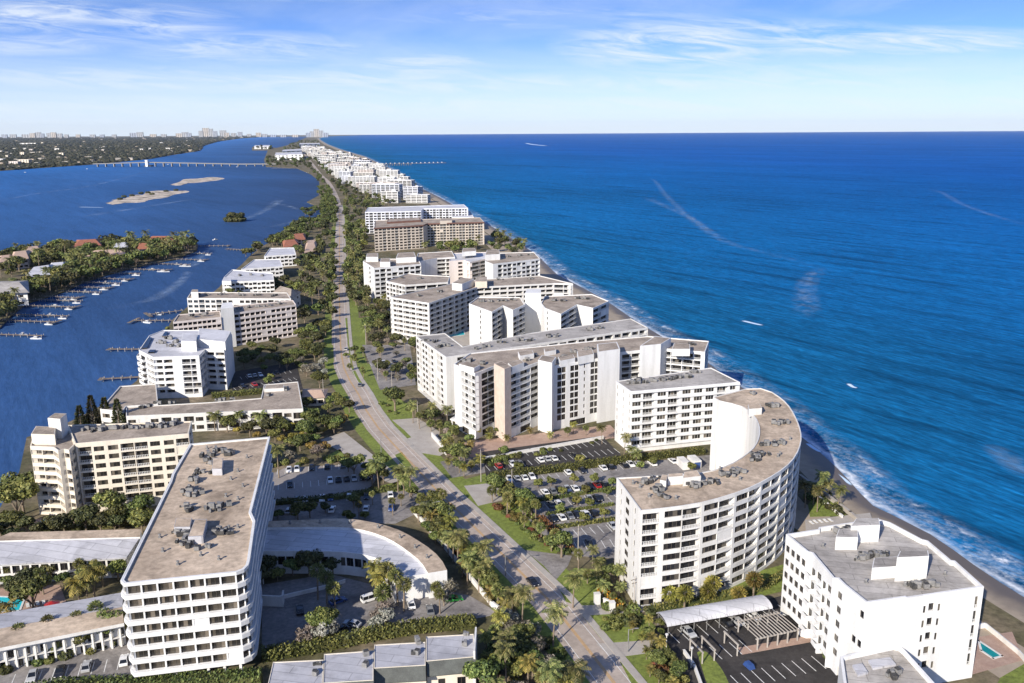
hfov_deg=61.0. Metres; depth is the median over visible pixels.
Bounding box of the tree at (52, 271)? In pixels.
[49,268,68,273]
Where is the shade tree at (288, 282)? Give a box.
[284,280,293,284]
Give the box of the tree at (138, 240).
[136,238,146,242]
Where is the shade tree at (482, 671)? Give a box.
[462,658,499,682]
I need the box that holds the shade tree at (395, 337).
[389,333,401,346]
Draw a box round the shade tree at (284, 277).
[279,275,289,286]
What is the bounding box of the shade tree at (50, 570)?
[40,564,55,576]
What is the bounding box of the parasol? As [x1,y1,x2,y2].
[44,600,59,605]
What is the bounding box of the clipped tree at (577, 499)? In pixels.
[572,496,581,502]
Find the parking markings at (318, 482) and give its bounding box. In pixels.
[278,476,373,488]
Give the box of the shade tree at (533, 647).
[524,640,538,653]
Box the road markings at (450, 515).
[334,233,597,682]
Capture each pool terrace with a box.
[0,585,65,613]
[397,328,469,347]
[805,513,871,530]
[972,632,1021,673]
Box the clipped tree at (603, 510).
[599,506,609,514]
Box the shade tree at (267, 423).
[260,417,279,438]
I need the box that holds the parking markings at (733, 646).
[713,640,751,658]
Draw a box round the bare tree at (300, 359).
[294,356,304,361]
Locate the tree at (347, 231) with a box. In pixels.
[342,229,351,234]
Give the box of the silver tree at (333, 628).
[326,618,339,635]
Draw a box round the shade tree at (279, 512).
[273,509,284,518]
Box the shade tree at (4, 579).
[0,575,13,584]
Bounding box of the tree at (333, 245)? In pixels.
[328,243,337,250]
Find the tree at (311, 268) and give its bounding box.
[305,264,315,272]
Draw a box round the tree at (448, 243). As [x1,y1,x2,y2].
[444,241,453,250]
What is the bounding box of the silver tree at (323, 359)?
[318,357,327,364]
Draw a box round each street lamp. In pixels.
[505,551,513,575]
[627,628,638,651]
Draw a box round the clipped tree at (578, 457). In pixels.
[574,454,584,460]
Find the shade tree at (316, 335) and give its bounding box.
[309,331,324,341]
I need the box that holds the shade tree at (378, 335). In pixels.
[373,332,385,342]
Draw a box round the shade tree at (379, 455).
[372,452,388,462]
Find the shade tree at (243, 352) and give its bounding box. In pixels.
[235,347,250,356]
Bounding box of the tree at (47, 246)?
[43,245,55,250]
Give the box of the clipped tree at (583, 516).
[579,511,589,519]
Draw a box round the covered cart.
[743,660,754,669]
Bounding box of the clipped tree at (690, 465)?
[687,462,696,468]
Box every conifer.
[72,404,89,424]
[85,395,100,423]
[99,396,109,423]
[111,398,126,423]
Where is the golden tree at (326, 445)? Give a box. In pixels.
[318,441,330,448]
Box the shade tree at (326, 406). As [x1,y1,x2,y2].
[321,403,332,409]
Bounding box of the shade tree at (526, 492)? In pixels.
[514,488,536,500]
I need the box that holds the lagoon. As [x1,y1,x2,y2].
[0,135,319,506]
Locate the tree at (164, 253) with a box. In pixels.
[158,250,169,259]
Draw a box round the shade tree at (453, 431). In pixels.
[447,428,458,438]
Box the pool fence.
[978,622,1023,660]
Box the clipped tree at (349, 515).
[345,512,355,518]
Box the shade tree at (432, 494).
[426,490,443,500]
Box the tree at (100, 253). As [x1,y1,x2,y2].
[96,251,108,257]
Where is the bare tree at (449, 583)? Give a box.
[442,577,458,594]
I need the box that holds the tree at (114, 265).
[110,262,120,270]
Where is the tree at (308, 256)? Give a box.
[303,253,313,259]
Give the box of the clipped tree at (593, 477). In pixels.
[589,473,598,480]
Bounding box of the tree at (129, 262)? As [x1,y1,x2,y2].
[124,259,134,265]
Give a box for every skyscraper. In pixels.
[35,132,40,137]
[50,132,56,137]
[136,132,143,136]
[202,128,208,136]
[208,129,212,136]
[219,130,225,136]
[314,129,318,136]
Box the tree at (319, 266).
[314,262,325,268]
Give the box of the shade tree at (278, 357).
[272,354,285,367]
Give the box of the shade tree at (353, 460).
[342,454,365,473]
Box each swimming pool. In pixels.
[0,596,24,611]
[449,331,464,336]
[977,640,1003,658]
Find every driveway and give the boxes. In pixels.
[321,432,401,483]
[393,418,438,439]
[403,437,443,455]
[440,456,484,477]
[464,483,501,505]
[525,550,571,578]
[574,604,644,614]
[597,640,656,657]
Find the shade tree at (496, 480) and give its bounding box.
[485,472,506,496]
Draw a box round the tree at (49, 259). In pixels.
[43,255,52,264]
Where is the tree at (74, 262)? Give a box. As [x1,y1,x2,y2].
[63,260,77,266]
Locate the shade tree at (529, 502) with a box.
[519,497,541,514]
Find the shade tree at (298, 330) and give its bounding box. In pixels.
[293,327,302,333]
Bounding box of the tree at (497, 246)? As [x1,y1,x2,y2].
[493,242,501,249]
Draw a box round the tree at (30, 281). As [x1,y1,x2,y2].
[28,278,35,283]
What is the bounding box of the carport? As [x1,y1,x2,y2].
[656,595,772,634]
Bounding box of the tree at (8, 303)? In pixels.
[2,301,17,314]
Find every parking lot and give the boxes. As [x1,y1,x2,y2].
[0,640,131,682]
[232,362,302,391]
[262,574,493,647]
[272,464,376,498]
[272,488,437,523]
[362,345,415,389]
[482,436,620,475]
[507,455,709,558]
[654,596,837,682]
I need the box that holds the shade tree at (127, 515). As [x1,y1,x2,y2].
[118,508,132,520]
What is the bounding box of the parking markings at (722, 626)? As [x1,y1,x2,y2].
[677,605,781,642]
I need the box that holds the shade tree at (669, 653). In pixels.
[662,647,675,658]
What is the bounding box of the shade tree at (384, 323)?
[377,320,386,331]
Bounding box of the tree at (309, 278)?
[306,275,315,280]
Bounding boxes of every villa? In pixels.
[0,255,11,270]
[0,280,28,305]
[12,250,30,268]
[26,246,40,260]
[27,264,52,276]
[51,262,64,265]
[72,239,100,247]
[87,249,124,256]
[114,242,127,247]
[138,243,149,250]
[148,236,173,242]
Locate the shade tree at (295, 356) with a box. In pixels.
[288,354,299,364]
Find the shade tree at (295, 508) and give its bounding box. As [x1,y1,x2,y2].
[289,501,304,519]
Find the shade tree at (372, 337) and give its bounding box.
[367,334,376,341]
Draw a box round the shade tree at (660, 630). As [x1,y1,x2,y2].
[656,627,664,634]
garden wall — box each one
[280,579,345,598]
[413,513,511,609]
[431,432,446,454]
[486,436,603,458]
[683,649,701,682]
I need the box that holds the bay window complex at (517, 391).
[450,336,708,440]
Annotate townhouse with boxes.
[268,660,323,682]
[323,649,373,682]
[374,635,425,682]
[426,627,476,682]
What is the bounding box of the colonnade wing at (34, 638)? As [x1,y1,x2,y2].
[0,593,125,668]
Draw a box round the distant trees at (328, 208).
[22,140,521,286]
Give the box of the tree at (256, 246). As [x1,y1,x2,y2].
[252,242,261,251]
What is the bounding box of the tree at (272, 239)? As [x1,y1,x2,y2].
[267,237,276,244]
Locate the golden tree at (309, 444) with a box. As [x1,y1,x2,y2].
[305,441,316,448]
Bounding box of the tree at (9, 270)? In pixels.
[5,267,15,275]
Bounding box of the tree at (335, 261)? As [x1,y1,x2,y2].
[325,256,338,263]
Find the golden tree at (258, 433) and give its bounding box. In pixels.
[252,431,260,437]
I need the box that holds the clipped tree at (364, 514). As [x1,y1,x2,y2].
[359,511,368,517]
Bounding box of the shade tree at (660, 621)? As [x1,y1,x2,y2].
[654,618,664,624]
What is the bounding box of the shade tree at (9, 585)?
[4,576,25,591]
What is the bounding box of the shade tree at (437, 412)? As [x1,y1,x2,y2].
[430,409,440,420]
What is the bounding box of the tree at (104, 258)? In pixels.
[96,257,109,271]
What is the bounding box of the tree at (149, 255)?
[143,252,153,259]
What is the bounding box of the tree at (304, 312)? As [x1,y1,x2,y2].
[296,306,311,322]
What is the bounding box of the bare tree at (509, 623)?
[500,619,519,635]
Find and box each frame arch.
[689,638,703,663]
[701,635,715,660]
[723,631,738,655]
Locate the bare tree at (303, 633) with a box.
[295,628,312,640]
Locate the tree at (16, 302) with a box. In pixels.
[9,300,20,310]
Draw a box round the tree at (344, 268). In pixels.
[341,266,354,271]
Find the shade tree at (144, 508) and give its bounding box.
[133,507,154,526]
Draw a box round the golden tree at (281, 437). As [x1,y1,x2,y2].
[276,435,286,443]
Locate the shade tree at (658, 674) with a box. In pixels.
[653,668,667,682]
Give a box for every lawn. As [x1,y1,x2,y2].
[324,345,333,362]
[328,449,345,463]
[345,318,365,370]
[352,364,375,383]
[375,481,402,491]
[376,395,413,419]
[395,452,411,467]
[399,429,410,437]
[451,480,469,493]
[460,474,488,496]
[484,502,557,553]
[556,568,608,604]
[583,612,654,641]
[620,654,681,682]
[697,650,728,682]
[720,564,783,600]
[808,495,844,516]
[998,664,1023,682]
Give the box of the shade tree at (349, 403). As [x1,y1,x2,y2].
[342,399,354,412]
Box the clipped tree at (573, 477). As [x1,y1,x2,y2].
[569,473,578,480]
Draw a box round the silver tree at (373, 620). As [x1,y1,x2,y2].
[367,614,383,627]
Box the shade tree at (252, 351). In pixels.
[248,349,259,360]
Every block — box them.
[8,161,20,163]
[17,159,31,162]
[137,328,234,398]
[222,270,274,291]
[241,259,283,277]
[264,248,296,266]
[275,153,289,159]
[282,149,301,152]
[288,152,302,159]
[299,143,319,146]
[320,160,336,162]
[328,164,347,167]
[331,166,350,174]
[334,162,351,163]
[334,169,346,177]
[337,160,353,163]
[339,171,352,177]
[341,175,350,182]
[348,157,360,159]
[348,176,371,184]
[352,175,376,183]
[353,172,374,175]
[354,160,371,163]
[355,168,374,169]
[356,182,371,190]
[357,169,375,173]
[359,184,369,192]
[368,162,384,167]
[369,182,398,193]
[372,183,402,197]
[377,167,386,169]
[379,169,399,176]
[379,176,396,181]
[381,189,400,202]
[390,178,414,186]
[399,176,409,179]
[403,186,419,199]
[406,193,430,202]
[452,211,473,217]
[615,368,740,452]
[780,518,983,682]
[838,646,933,682]
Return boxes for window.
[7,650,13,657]
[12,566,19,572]
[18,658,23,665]
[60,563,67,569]
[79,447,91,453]
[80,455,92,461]
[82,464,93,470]
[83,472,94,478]
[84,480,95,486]
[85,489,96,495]
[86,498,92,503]
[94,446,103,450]
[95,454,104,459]
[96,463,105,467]
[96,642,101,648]
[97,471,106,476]
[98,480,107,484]
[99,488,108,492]
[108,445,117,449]
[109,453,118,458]
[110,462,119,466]
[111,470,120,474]
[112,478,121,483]
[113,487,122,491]
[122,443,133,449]
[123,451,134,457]
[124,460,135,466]
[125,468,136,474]
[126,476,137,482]
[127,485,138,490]
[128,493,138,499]
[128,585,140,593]
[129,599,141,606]
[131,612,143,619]
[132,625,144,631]
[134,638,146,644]
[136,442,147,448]
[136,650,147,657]
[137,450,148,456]
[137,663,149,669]
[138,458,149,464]
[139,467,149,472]
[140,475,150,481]
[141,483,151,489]
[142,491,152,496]
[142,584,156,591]
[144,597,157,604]
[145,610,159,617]
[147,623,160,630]
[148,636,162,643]
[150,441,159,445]
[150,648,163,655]
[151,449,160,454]
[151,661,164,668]
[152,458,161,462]
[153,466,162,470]
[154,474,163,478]
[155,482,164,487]
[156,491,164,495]
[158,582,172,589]
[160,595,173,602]
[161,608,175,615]
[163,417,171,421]
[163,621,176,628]
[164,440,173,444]
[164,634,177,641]
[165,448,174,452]
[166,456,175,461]
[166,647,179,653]
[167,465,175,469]
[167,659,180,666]
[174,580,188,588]
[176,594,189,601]
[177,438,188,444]
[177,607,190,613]
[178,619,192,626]
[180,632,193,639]
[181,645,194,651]
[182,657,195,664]
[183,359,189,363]
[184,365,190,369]
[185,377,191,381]
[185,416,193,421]
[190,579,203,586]
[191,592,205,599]
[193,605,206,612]
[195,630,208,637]
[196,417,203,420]
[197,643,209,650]
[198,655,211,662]
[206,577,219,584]
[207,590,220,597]
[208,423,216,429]
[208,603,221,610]
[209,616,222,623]
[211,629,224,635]
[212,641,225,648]
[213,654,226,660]
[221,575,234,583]
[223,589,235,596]
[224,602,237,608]
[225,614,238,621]
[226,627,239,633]
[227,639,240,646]
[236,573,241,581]
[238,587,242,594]
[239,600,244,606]
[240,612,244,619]
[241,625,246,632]
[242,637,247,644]
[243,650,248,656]
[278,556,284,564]
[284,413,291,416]
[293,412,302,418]
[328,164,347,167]
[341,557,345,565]
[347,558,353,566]
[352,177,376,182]
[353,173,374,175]
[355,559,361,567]
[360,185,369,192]
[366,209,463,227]
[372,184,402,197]
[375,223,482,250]
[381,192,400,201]
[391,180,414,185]
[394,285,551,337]
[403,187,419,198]
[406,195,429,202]
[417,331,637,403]
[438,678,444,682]
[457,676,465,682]
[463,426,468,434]
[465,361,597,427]
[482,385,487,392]
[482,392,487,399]
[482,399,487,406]
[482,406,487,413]
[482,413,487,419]
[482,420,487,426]
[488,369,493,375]
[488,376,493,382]
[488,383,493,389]
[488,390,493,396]
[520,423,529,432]
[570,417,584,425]
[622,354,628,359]
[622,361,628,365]
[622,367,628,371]
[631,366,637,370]
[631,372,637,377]
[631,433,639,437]
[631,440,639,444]
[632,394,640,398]
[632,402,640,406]
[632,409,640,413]
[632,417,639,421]
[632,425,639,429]
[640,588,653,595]
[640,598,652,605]
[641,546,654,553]
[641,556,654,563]
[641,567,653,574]
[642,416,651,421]
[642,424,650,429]
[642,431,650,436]
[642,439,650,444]
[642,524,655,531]
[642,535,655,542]
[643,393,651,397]
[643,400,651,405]
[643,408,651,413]
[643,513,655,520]
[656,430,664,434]
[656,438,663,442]
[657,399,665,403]
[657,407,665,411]
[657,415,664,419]
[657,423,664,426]
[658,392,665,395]
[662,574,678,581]
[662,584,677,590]
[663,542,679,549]
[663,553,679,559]
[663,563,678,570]
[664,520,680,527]
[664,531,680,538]
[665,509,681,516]
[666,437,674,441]
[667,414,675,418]
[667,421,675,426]
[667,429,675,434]
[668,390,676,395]
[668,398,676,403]
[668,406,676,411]
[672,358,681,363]
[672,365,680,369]
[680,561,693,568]
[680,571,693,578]
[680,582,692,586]
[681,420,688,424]
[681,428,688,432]
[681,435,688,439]
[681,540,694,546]
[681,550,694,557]
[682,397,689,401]
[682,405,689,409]
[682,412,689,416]
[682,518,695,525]
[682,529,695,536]
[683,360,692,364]
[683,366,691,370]
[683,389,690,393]
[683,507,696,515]
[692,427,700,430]
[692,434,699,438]
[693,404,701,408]
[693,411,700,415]
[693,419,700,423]
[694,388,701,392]
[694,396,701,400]
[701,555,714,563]
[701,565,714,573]
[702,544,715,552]
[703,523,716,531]
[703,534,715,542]
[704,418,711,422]
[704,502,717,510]
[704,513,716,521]
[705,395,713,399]
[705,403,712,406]
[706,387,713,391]
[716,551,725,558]
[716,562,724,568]
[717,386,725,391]
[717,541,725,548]
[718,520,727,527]
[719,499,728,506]
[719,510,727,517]
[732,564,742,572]
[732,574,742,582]
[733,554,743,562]
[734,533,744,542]
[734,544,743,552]
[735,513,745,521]
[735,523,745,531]
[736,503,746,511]
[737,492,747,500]
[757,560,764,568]
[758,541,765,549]
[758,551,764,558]
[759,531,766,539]
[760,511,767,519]
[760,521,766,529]
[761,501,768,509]
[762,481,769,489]
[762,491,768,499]
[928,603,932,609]
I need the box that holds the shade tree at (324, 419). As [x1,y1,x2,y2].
[316,414,332,426]
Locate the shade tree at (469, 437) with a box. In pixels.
[464,434,474,441]
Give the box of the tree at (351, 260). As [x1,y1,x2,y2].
[349,258,359,268]
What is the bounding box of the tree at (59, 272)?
[53,270,70,286]
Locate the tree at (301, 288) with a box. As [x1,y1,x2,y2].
[298,284,308,295]
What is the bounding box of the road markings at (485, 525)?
[341,211,630,682]
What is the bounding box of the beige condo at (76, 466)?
[30,413,193,514]
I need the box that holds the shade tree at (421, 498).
[415,493,428,503]
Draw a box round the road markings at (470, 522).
[339,212,614,682]
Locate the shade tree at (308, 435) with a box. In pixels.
[299,433,311,446]
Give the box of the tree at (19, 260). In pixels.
[11,256,25,270]
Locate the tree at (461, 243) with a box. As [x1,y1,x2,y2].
[456,241,465,249]
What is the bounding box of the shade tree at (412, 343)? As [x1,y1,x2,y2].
[408,340,415,352]
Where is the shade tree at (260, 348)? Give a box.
[255,345,264,356]
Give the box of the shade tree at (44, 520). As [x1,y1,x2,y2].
[40,515,55,530]
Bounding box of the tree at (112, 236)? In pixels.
[103,233,117,240]
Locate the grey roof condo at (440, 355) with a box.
[416,319,647,415]
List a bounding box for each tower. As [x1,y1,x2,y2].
[22,134,29,137]
[29,133,35,137]
[120,437,275,676]
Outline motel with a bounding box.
[100,382,303,431]
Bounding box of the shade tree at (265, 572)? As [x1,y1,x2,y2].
[260,566,271,584]
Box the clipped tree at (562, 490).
[558,486,567,493]
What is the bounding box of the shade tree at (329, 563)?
[323,556,341,573]
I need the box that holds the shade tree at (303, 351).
[299,348,307,358]
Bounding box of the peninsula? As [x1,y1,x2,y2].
[0,244,197,327]
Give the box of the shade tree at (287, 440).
[283,437,294,447]
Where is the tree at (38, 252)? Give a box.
[29,250,44,256]
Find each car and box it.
[26,668,38,682]
[53,664,66,678]
[80,659,92,672]
[119,653,128,666]
[286,466,291,472]
[287,480,292,487]
[294,465,299,471]
[296,604,303,615]
[309,464,314,470]
[327,476,332,482]
[328,505,335,512]
[328,596,347,605]
[336,624,352,632]
[342,619,361,627]
[343,476,349,481]
[351,474,356,480]
[363,492,368,499]
[363,505,369,511]
[387,491,392,497]
[388,503,394,510]
[406,598,415,609]
[425,604,434,615]
[444,594,462,602]
[494,463,502,468]
[500,609,518,624]
[505,475,513,481]
[509,460,514,466]
[513,475,520,480]
[520,474,528,479]
[526,576,538,586]
[528,472,535,478]
[536,457,544,462]
[540,488,549,494]
[542,456,550,460]
[546,501,555,507]
[548,487,556,493]
[548,514,558,521]
[549,455,557,460]
[553,499,561,503]
[556,513,566,520]
[562,485,571,491]
[563,469,571,474]
[565,511,574,519]
[569,452,577,457]
[570,484,579,490]
[572,510,579,517]
[578,466,586,473]
[580,510,590,516]
[584,482,594,488]
[584,538,593,546]
[588,509,598,515]
[592,482,601,487]
[592,494,602,501]
[599,465,607,470]
[599,480,608,486]
[606,463,614,468]
[607,521,614,529]
[619,462,628,467]
[626,460,635,466]
[668,458,676,463]
[680,625,696,637]
[717,617,733,627]
[728,615,744,626]
[746,611,760,620]
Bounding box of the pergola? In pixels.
[737,611,799,649]
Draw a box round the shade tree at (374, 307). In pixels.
[368,306,379,312]
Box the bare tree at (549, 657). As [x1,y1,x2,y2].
[538,654,556,667]
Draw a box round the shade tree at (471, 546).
[460,543,481,557]
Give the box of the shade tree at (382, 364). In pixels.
[375,361,388,369]
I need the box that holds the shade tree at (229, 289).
[225,288,233,291]
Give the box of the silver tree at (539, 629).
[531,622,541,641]
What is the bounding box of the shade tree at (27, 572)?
[12,566,39,581]
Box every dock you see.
[0,319,61,323]
[0,332,43,337]
[8,313,68,317]
[26,304,81,308]
[29,298,82,301]
[39,295,83,298]
[58,290,101,292]
[66,285,115,288]
[76,281,119,284]
[88,277,133,280]
[97,375,138,381]
[106,271,139,274]
[106,347,140,349]
[122,268,171,270]
[127,318,173,322]
[144,309,182,316]
[145,262,190,264]
[169,258,207,260]
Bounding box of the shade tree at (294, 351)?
[287,348,301,354]
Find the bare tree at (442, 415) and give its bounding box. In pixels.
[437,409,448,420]
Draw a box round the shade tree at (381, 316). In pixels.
[374,313,385,319]
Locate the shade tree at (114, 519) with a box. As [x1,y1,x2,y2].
[106,514,125,529]
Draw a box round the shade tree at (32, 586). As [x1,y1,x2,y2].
[7,572,52,607]
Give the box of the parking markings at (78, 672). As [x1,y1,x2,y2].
[12,658,130,682]
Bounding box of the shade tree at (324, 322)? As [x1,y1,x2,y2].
[318,320,331,325]
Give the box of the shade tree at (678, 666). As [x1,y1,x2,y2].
[671,660,687,676]
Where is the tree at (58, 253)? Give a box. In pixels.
[55,251,65,261]
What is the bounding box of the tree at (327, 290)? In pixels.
[322,287,334,295]
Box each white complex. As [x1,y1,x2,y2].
[363,252,420,298]
[416,251,454,275]
[449,252,485,283]
[462,248,539,278]
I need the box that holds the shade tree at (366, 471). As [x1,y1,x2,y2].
[359,464,380,484]
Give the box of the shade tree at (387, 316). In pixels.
[377,312,389,320]
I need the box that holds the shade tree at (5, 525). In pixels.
[0,522,8,536]
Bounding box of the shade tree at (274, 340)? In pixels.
[269,337,280,343]
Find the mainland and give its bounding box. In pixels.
[0,135,350,170]
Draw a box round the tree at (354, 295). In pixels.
[346,291,362,304]
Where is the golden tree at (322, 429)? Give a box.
[319,427,327,434]
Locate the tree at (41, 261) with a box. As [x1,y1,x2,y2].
[33,257,46,265]
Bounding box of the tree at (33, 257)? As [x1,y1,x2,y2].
[30,254,42,265]
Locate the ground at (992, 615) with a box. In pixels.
[0,135,1023,682]
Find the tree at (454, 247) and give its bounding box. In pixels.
[450,245,459,252]
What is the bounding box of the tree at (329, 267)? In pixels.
[323,265,336,271]
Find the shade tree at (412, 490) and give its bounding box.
[405,486,418,498]
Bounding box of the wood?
[0,136,253,169]
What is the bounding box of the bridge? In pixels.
[93,160,275,166]
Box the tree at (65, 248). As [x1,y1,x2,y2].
[55,241,72,251]
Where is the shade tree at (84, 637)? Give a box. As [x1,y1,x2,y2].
[72,634,90,644]
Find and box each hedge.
[26,665,262,682]
[36,518,149,531]
[211,388,262,398]
[260,613,476,663]
[274,482,400,504]
[469,452,520,463]
[490,446,705,477]
[499,485,536,519]
[537,486,615,501]
[537,514,575,551]
[545,501,614,515]
[555,516,615,528]
[597,585,623,611]
[649,567,783,611]
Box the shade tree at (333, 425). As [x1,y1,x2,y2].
[327,422,339,434]
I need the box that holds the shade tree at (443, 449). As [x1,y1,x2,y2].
[438,444,450,456]
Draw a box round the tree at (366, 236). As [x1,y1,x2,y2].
[360,233,368,238]
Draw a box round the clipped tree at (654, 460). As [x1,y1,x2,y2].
[647,457,657,463]
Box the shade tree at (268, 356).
[264,353,274,360]
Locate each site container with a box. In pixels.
[677,456,689,469]
[687,455,701,468]
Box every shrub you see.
[0,665,13,674]
[31,658,43,666]
[43,655,54,664]
[57,649,73,660]
[85,648,96,654]
[232,217,242,221]
[280,458,289,465]
[299,457,309,463]
[326,457,335,463]
[481,647,495,656]
[487,642,497,651]
[491,457,500,462]
[493,503,503,510]
[500,455,507,460]
[501,509,508,514]
[510,675,522,682]
[519,525,526,530]
[528,533,538,539]
[539,450,546,454]
[542,636,551,643]
[543,643,550,649]
[550,646,567,659]
[562,547,570,554]
[600,622,611,630]
[601,601,609,610]
[601,616,607,620]
[607,616,624,627]
[609,607,619,614]
[611,624,620,631]
[616,613,624,618]
[621,617,629,626]
[623,610,630,615]
[625,604,640,614]
[628,600,640,609]
[629,614,641,626]
[645,608,656,615]
[650,642,661,650]
[654,664,669,673]
[665,673,680,682]
[666,656,678,666]
[678,674,689,682]
[803,493,812,499]
[818,498,828,504]
[824,504,832,509]
[830,504,842,510]
[835,509,844,514]
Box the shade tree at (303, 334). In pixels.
[297,330,308,338]
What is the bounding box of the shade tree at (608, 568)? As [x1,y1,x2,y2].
[601,563,619,582]
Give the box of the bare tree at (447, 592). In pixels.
[434,587,451,605]
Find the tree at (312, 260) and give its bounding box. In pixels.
[308,257,320,266]
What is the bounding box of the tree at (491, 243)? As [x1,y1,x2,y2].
[487,241,495,246]
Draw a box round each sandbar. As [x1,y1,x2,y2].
[107,190,188,204]
[171,177,223,185]
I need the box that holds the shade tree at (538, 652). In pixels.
[519,650,544,678]
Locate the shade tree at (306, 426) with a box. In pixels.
[295,419,316,433]
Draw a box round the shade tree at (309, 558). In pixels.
[295,548,323,576]
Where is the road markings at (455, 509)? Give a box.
[339,215,612,682]
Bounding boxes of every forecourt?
[447,425,614,457]
[738,637,810,654]
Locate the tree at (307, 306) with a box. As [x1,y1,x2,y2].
[299,304,311,310]
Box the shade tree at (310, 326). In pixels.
[302,323,316,331]
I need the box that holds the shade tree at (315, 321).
[311,318,320,325]
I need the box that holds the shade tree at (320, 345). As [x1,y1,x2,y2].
[310,342,326,357]
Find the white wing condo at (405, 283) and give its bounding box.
[386,273,449,310]
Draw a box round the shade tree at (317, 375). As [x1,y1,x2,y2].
[310,370,328,387]
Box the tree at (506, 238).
[502,236,509,242]
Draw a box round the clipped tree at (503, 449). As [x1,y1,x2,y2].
[498,445,508,452]
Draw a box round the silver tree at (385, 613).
[376,607,395,624]
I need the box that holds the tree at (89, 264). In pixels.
[79,260,92,267]
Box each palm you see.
[0,303,7,320]
[0,598,18,613]
[9,287,19,308]
[10,622,24,630]
[19,269,30,278]
[31,248,43,265]
[33,567,46,594]
[39,614,54,621]
[40,267,49,273]
[42,274,53,293]
[45,248,53,254]
[52,265,61,271]
[59,239,70,247]
[62,573,89,599]
[64,253,75,260]
[67,610,83,616]
[72,557,85,571]
[77,576,97,597]
[78,559,108,596]
[79,248,87,257]
[83,256,94,277]
[87,599,104,611]
[97,564,107,586]
[124,231,133,238]
[145,244,152,258]
[178,237,186,254]
[206,410,221,431]
[233,410,245,423]
[251,409,267,429]
[269,442,286,477]
[309,562,325,599]
[312,280,321,297]
[317,569,334,605]
[319,270,327,285]
[325,580,341,613]
[344,268,351,274]
[350,280,359,289]
[354,500,362,517]
[361,287,371,305]
[361,323,371,338]
[362,557,383,590]
[366,457,384,488]
[366,565,389,592]
[369,490,374,504]
[373,320,383,331]
[373,583,392,601]
[377,346,383,359]
[378,560,395,588]
[380,293,386,299]
[382,325,389,336]
[387,567,403,605]
[388,497,395,514]
[390,463,405,491]
[395,576,412,611]
[396,474,411,495]
[398,493,403,505]
[403,466,419,496]
[406,402,416,417]
[415,411,421,428]
[417,501,434,519]
[420,409,433,420]
[422,509,437,521]
[424,409,434,422]
[426,419,435,430]
[427,401,436,408]
[430,581,440,599]
[433,588,444,613]
[436,421,442,433]
[437,528,445,548]
[438,489,447,499]
[439,439,448,446]
[439,530,452,556]
[440,432,451,444]
[440,523,451,530]
[441,405,452,420]
[442,511,458,525]
[444,457,452,465]
[444,528,464,562]
[445,436,454,455]
[450,529,469,566]
[456,447,470,460]
[456,561,470,576]
[457,550,477,584]
[458,540,469,553]
[460,462,470,471]
[465,557,486,576]
[467,460,474,471]
[471,538,494,560]
[472,566,484,592]
[474,453,485,466]
[475,556,494,572]
[478,629,494,651]
[478,651,493,662]
[481,585,494,604]
[485,432,492,440]
[485,676,505,682]
[486,426,493,432]
[487,485,496,501]
[488,574,498,583]
[488,623,499,639]
[490,606,510,626]
[491,582,504,604]
[491,626,517,669]
[492,640,515,682]
[496,596,513,608]
[500,586,522,620]
[502,434,510,441]
[502,491,512,513]
[502,498,515,510]
[508,510,522,521]
[511,583,535,623]
[515,495,530,515]
[517,652,539,682]
[519,515,528,527]
[520,503,529,514]
[526,426,533,436]
[530,499,540,519]
[532,519,539,530]
[533,666,548,682]
[535,657,564,682]
[536,522,546,537]
[541,600,568,645]
[546,431,553,439]
[549,528,559,534]
[552,673,573,682]
[557,658,591,682]
[563,568,586,607]
[564,426,570,436]
[569,421,577,433]
[573,548,583,568]
[582,568,592,583]
[586,544,599,566]
[590,556,604,573]
[592,567,602,581]
[595,424,606,436]
[595,578,612,601]
[599,574,610,580]
[609,591,616,598]
[612,563,625,580]
[613,581,627,596]
[620,432,632,453]
[624,445,638,455]
[628,620,636,632]
[632,447,642,460]
[637,630,645,641]
[642,645,653,659]
[643,613,653,625]
[644,662,655,676]
[645,630,656,648]
[653,634,666,650]
[660,585,677,601]
[666,675,678,682]
[675,584,694,607]
[698,583,716,601]
[703,575,722,591]
[729,585,747,598]
[745,571,763,595]
[798,479,811,507]
[808,481,823,504]
[810,484,827,511]
[814,469,830,495]
[822,479,835,493]
[832,484,848,504]
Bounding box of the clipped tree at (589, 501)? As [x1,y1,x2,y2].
[585,497,594,504]
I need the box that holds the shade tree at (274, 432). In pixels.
[267,428,281,441]
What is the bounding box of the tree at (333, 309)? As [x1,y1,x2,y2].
[324,306,337,314]
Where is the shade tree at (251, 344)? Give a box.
[246,341,256,348]
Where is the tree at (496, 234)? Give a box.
[492,232,501,237]
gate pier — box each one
[593,591,600,604]
[609,600,615,612]
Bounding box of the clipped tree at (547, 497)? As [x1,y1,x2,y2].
[544,494,552,500]
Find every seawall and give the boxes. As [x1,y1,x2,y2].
[799,474,859,519]
[807,487,843,517]
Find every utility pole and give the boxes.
[477,450,483,476]
[575,525,581,559]
[631,578,636,603]
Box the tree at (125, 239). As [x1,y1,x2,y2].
[120,237,133,245]
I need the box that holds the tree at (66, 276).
[61,271,79,287]
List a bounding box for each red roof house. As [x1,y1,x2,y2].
[283,238,298,250]
[294,233,305,244]
[304,240,316,253]
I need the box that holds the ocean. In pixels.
[319,131,1023,596]
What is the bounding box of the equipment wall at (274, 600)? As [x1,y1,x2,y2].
[261,590,284,606]
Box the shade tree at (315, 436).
[311,433,320,439]
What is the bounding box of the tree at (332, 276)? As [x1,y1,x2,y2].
[325,272,337,281]
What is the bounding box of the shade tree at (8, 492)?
[0,480,40,510]
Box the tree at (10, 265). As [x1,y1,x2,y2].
[3,261,17,268]

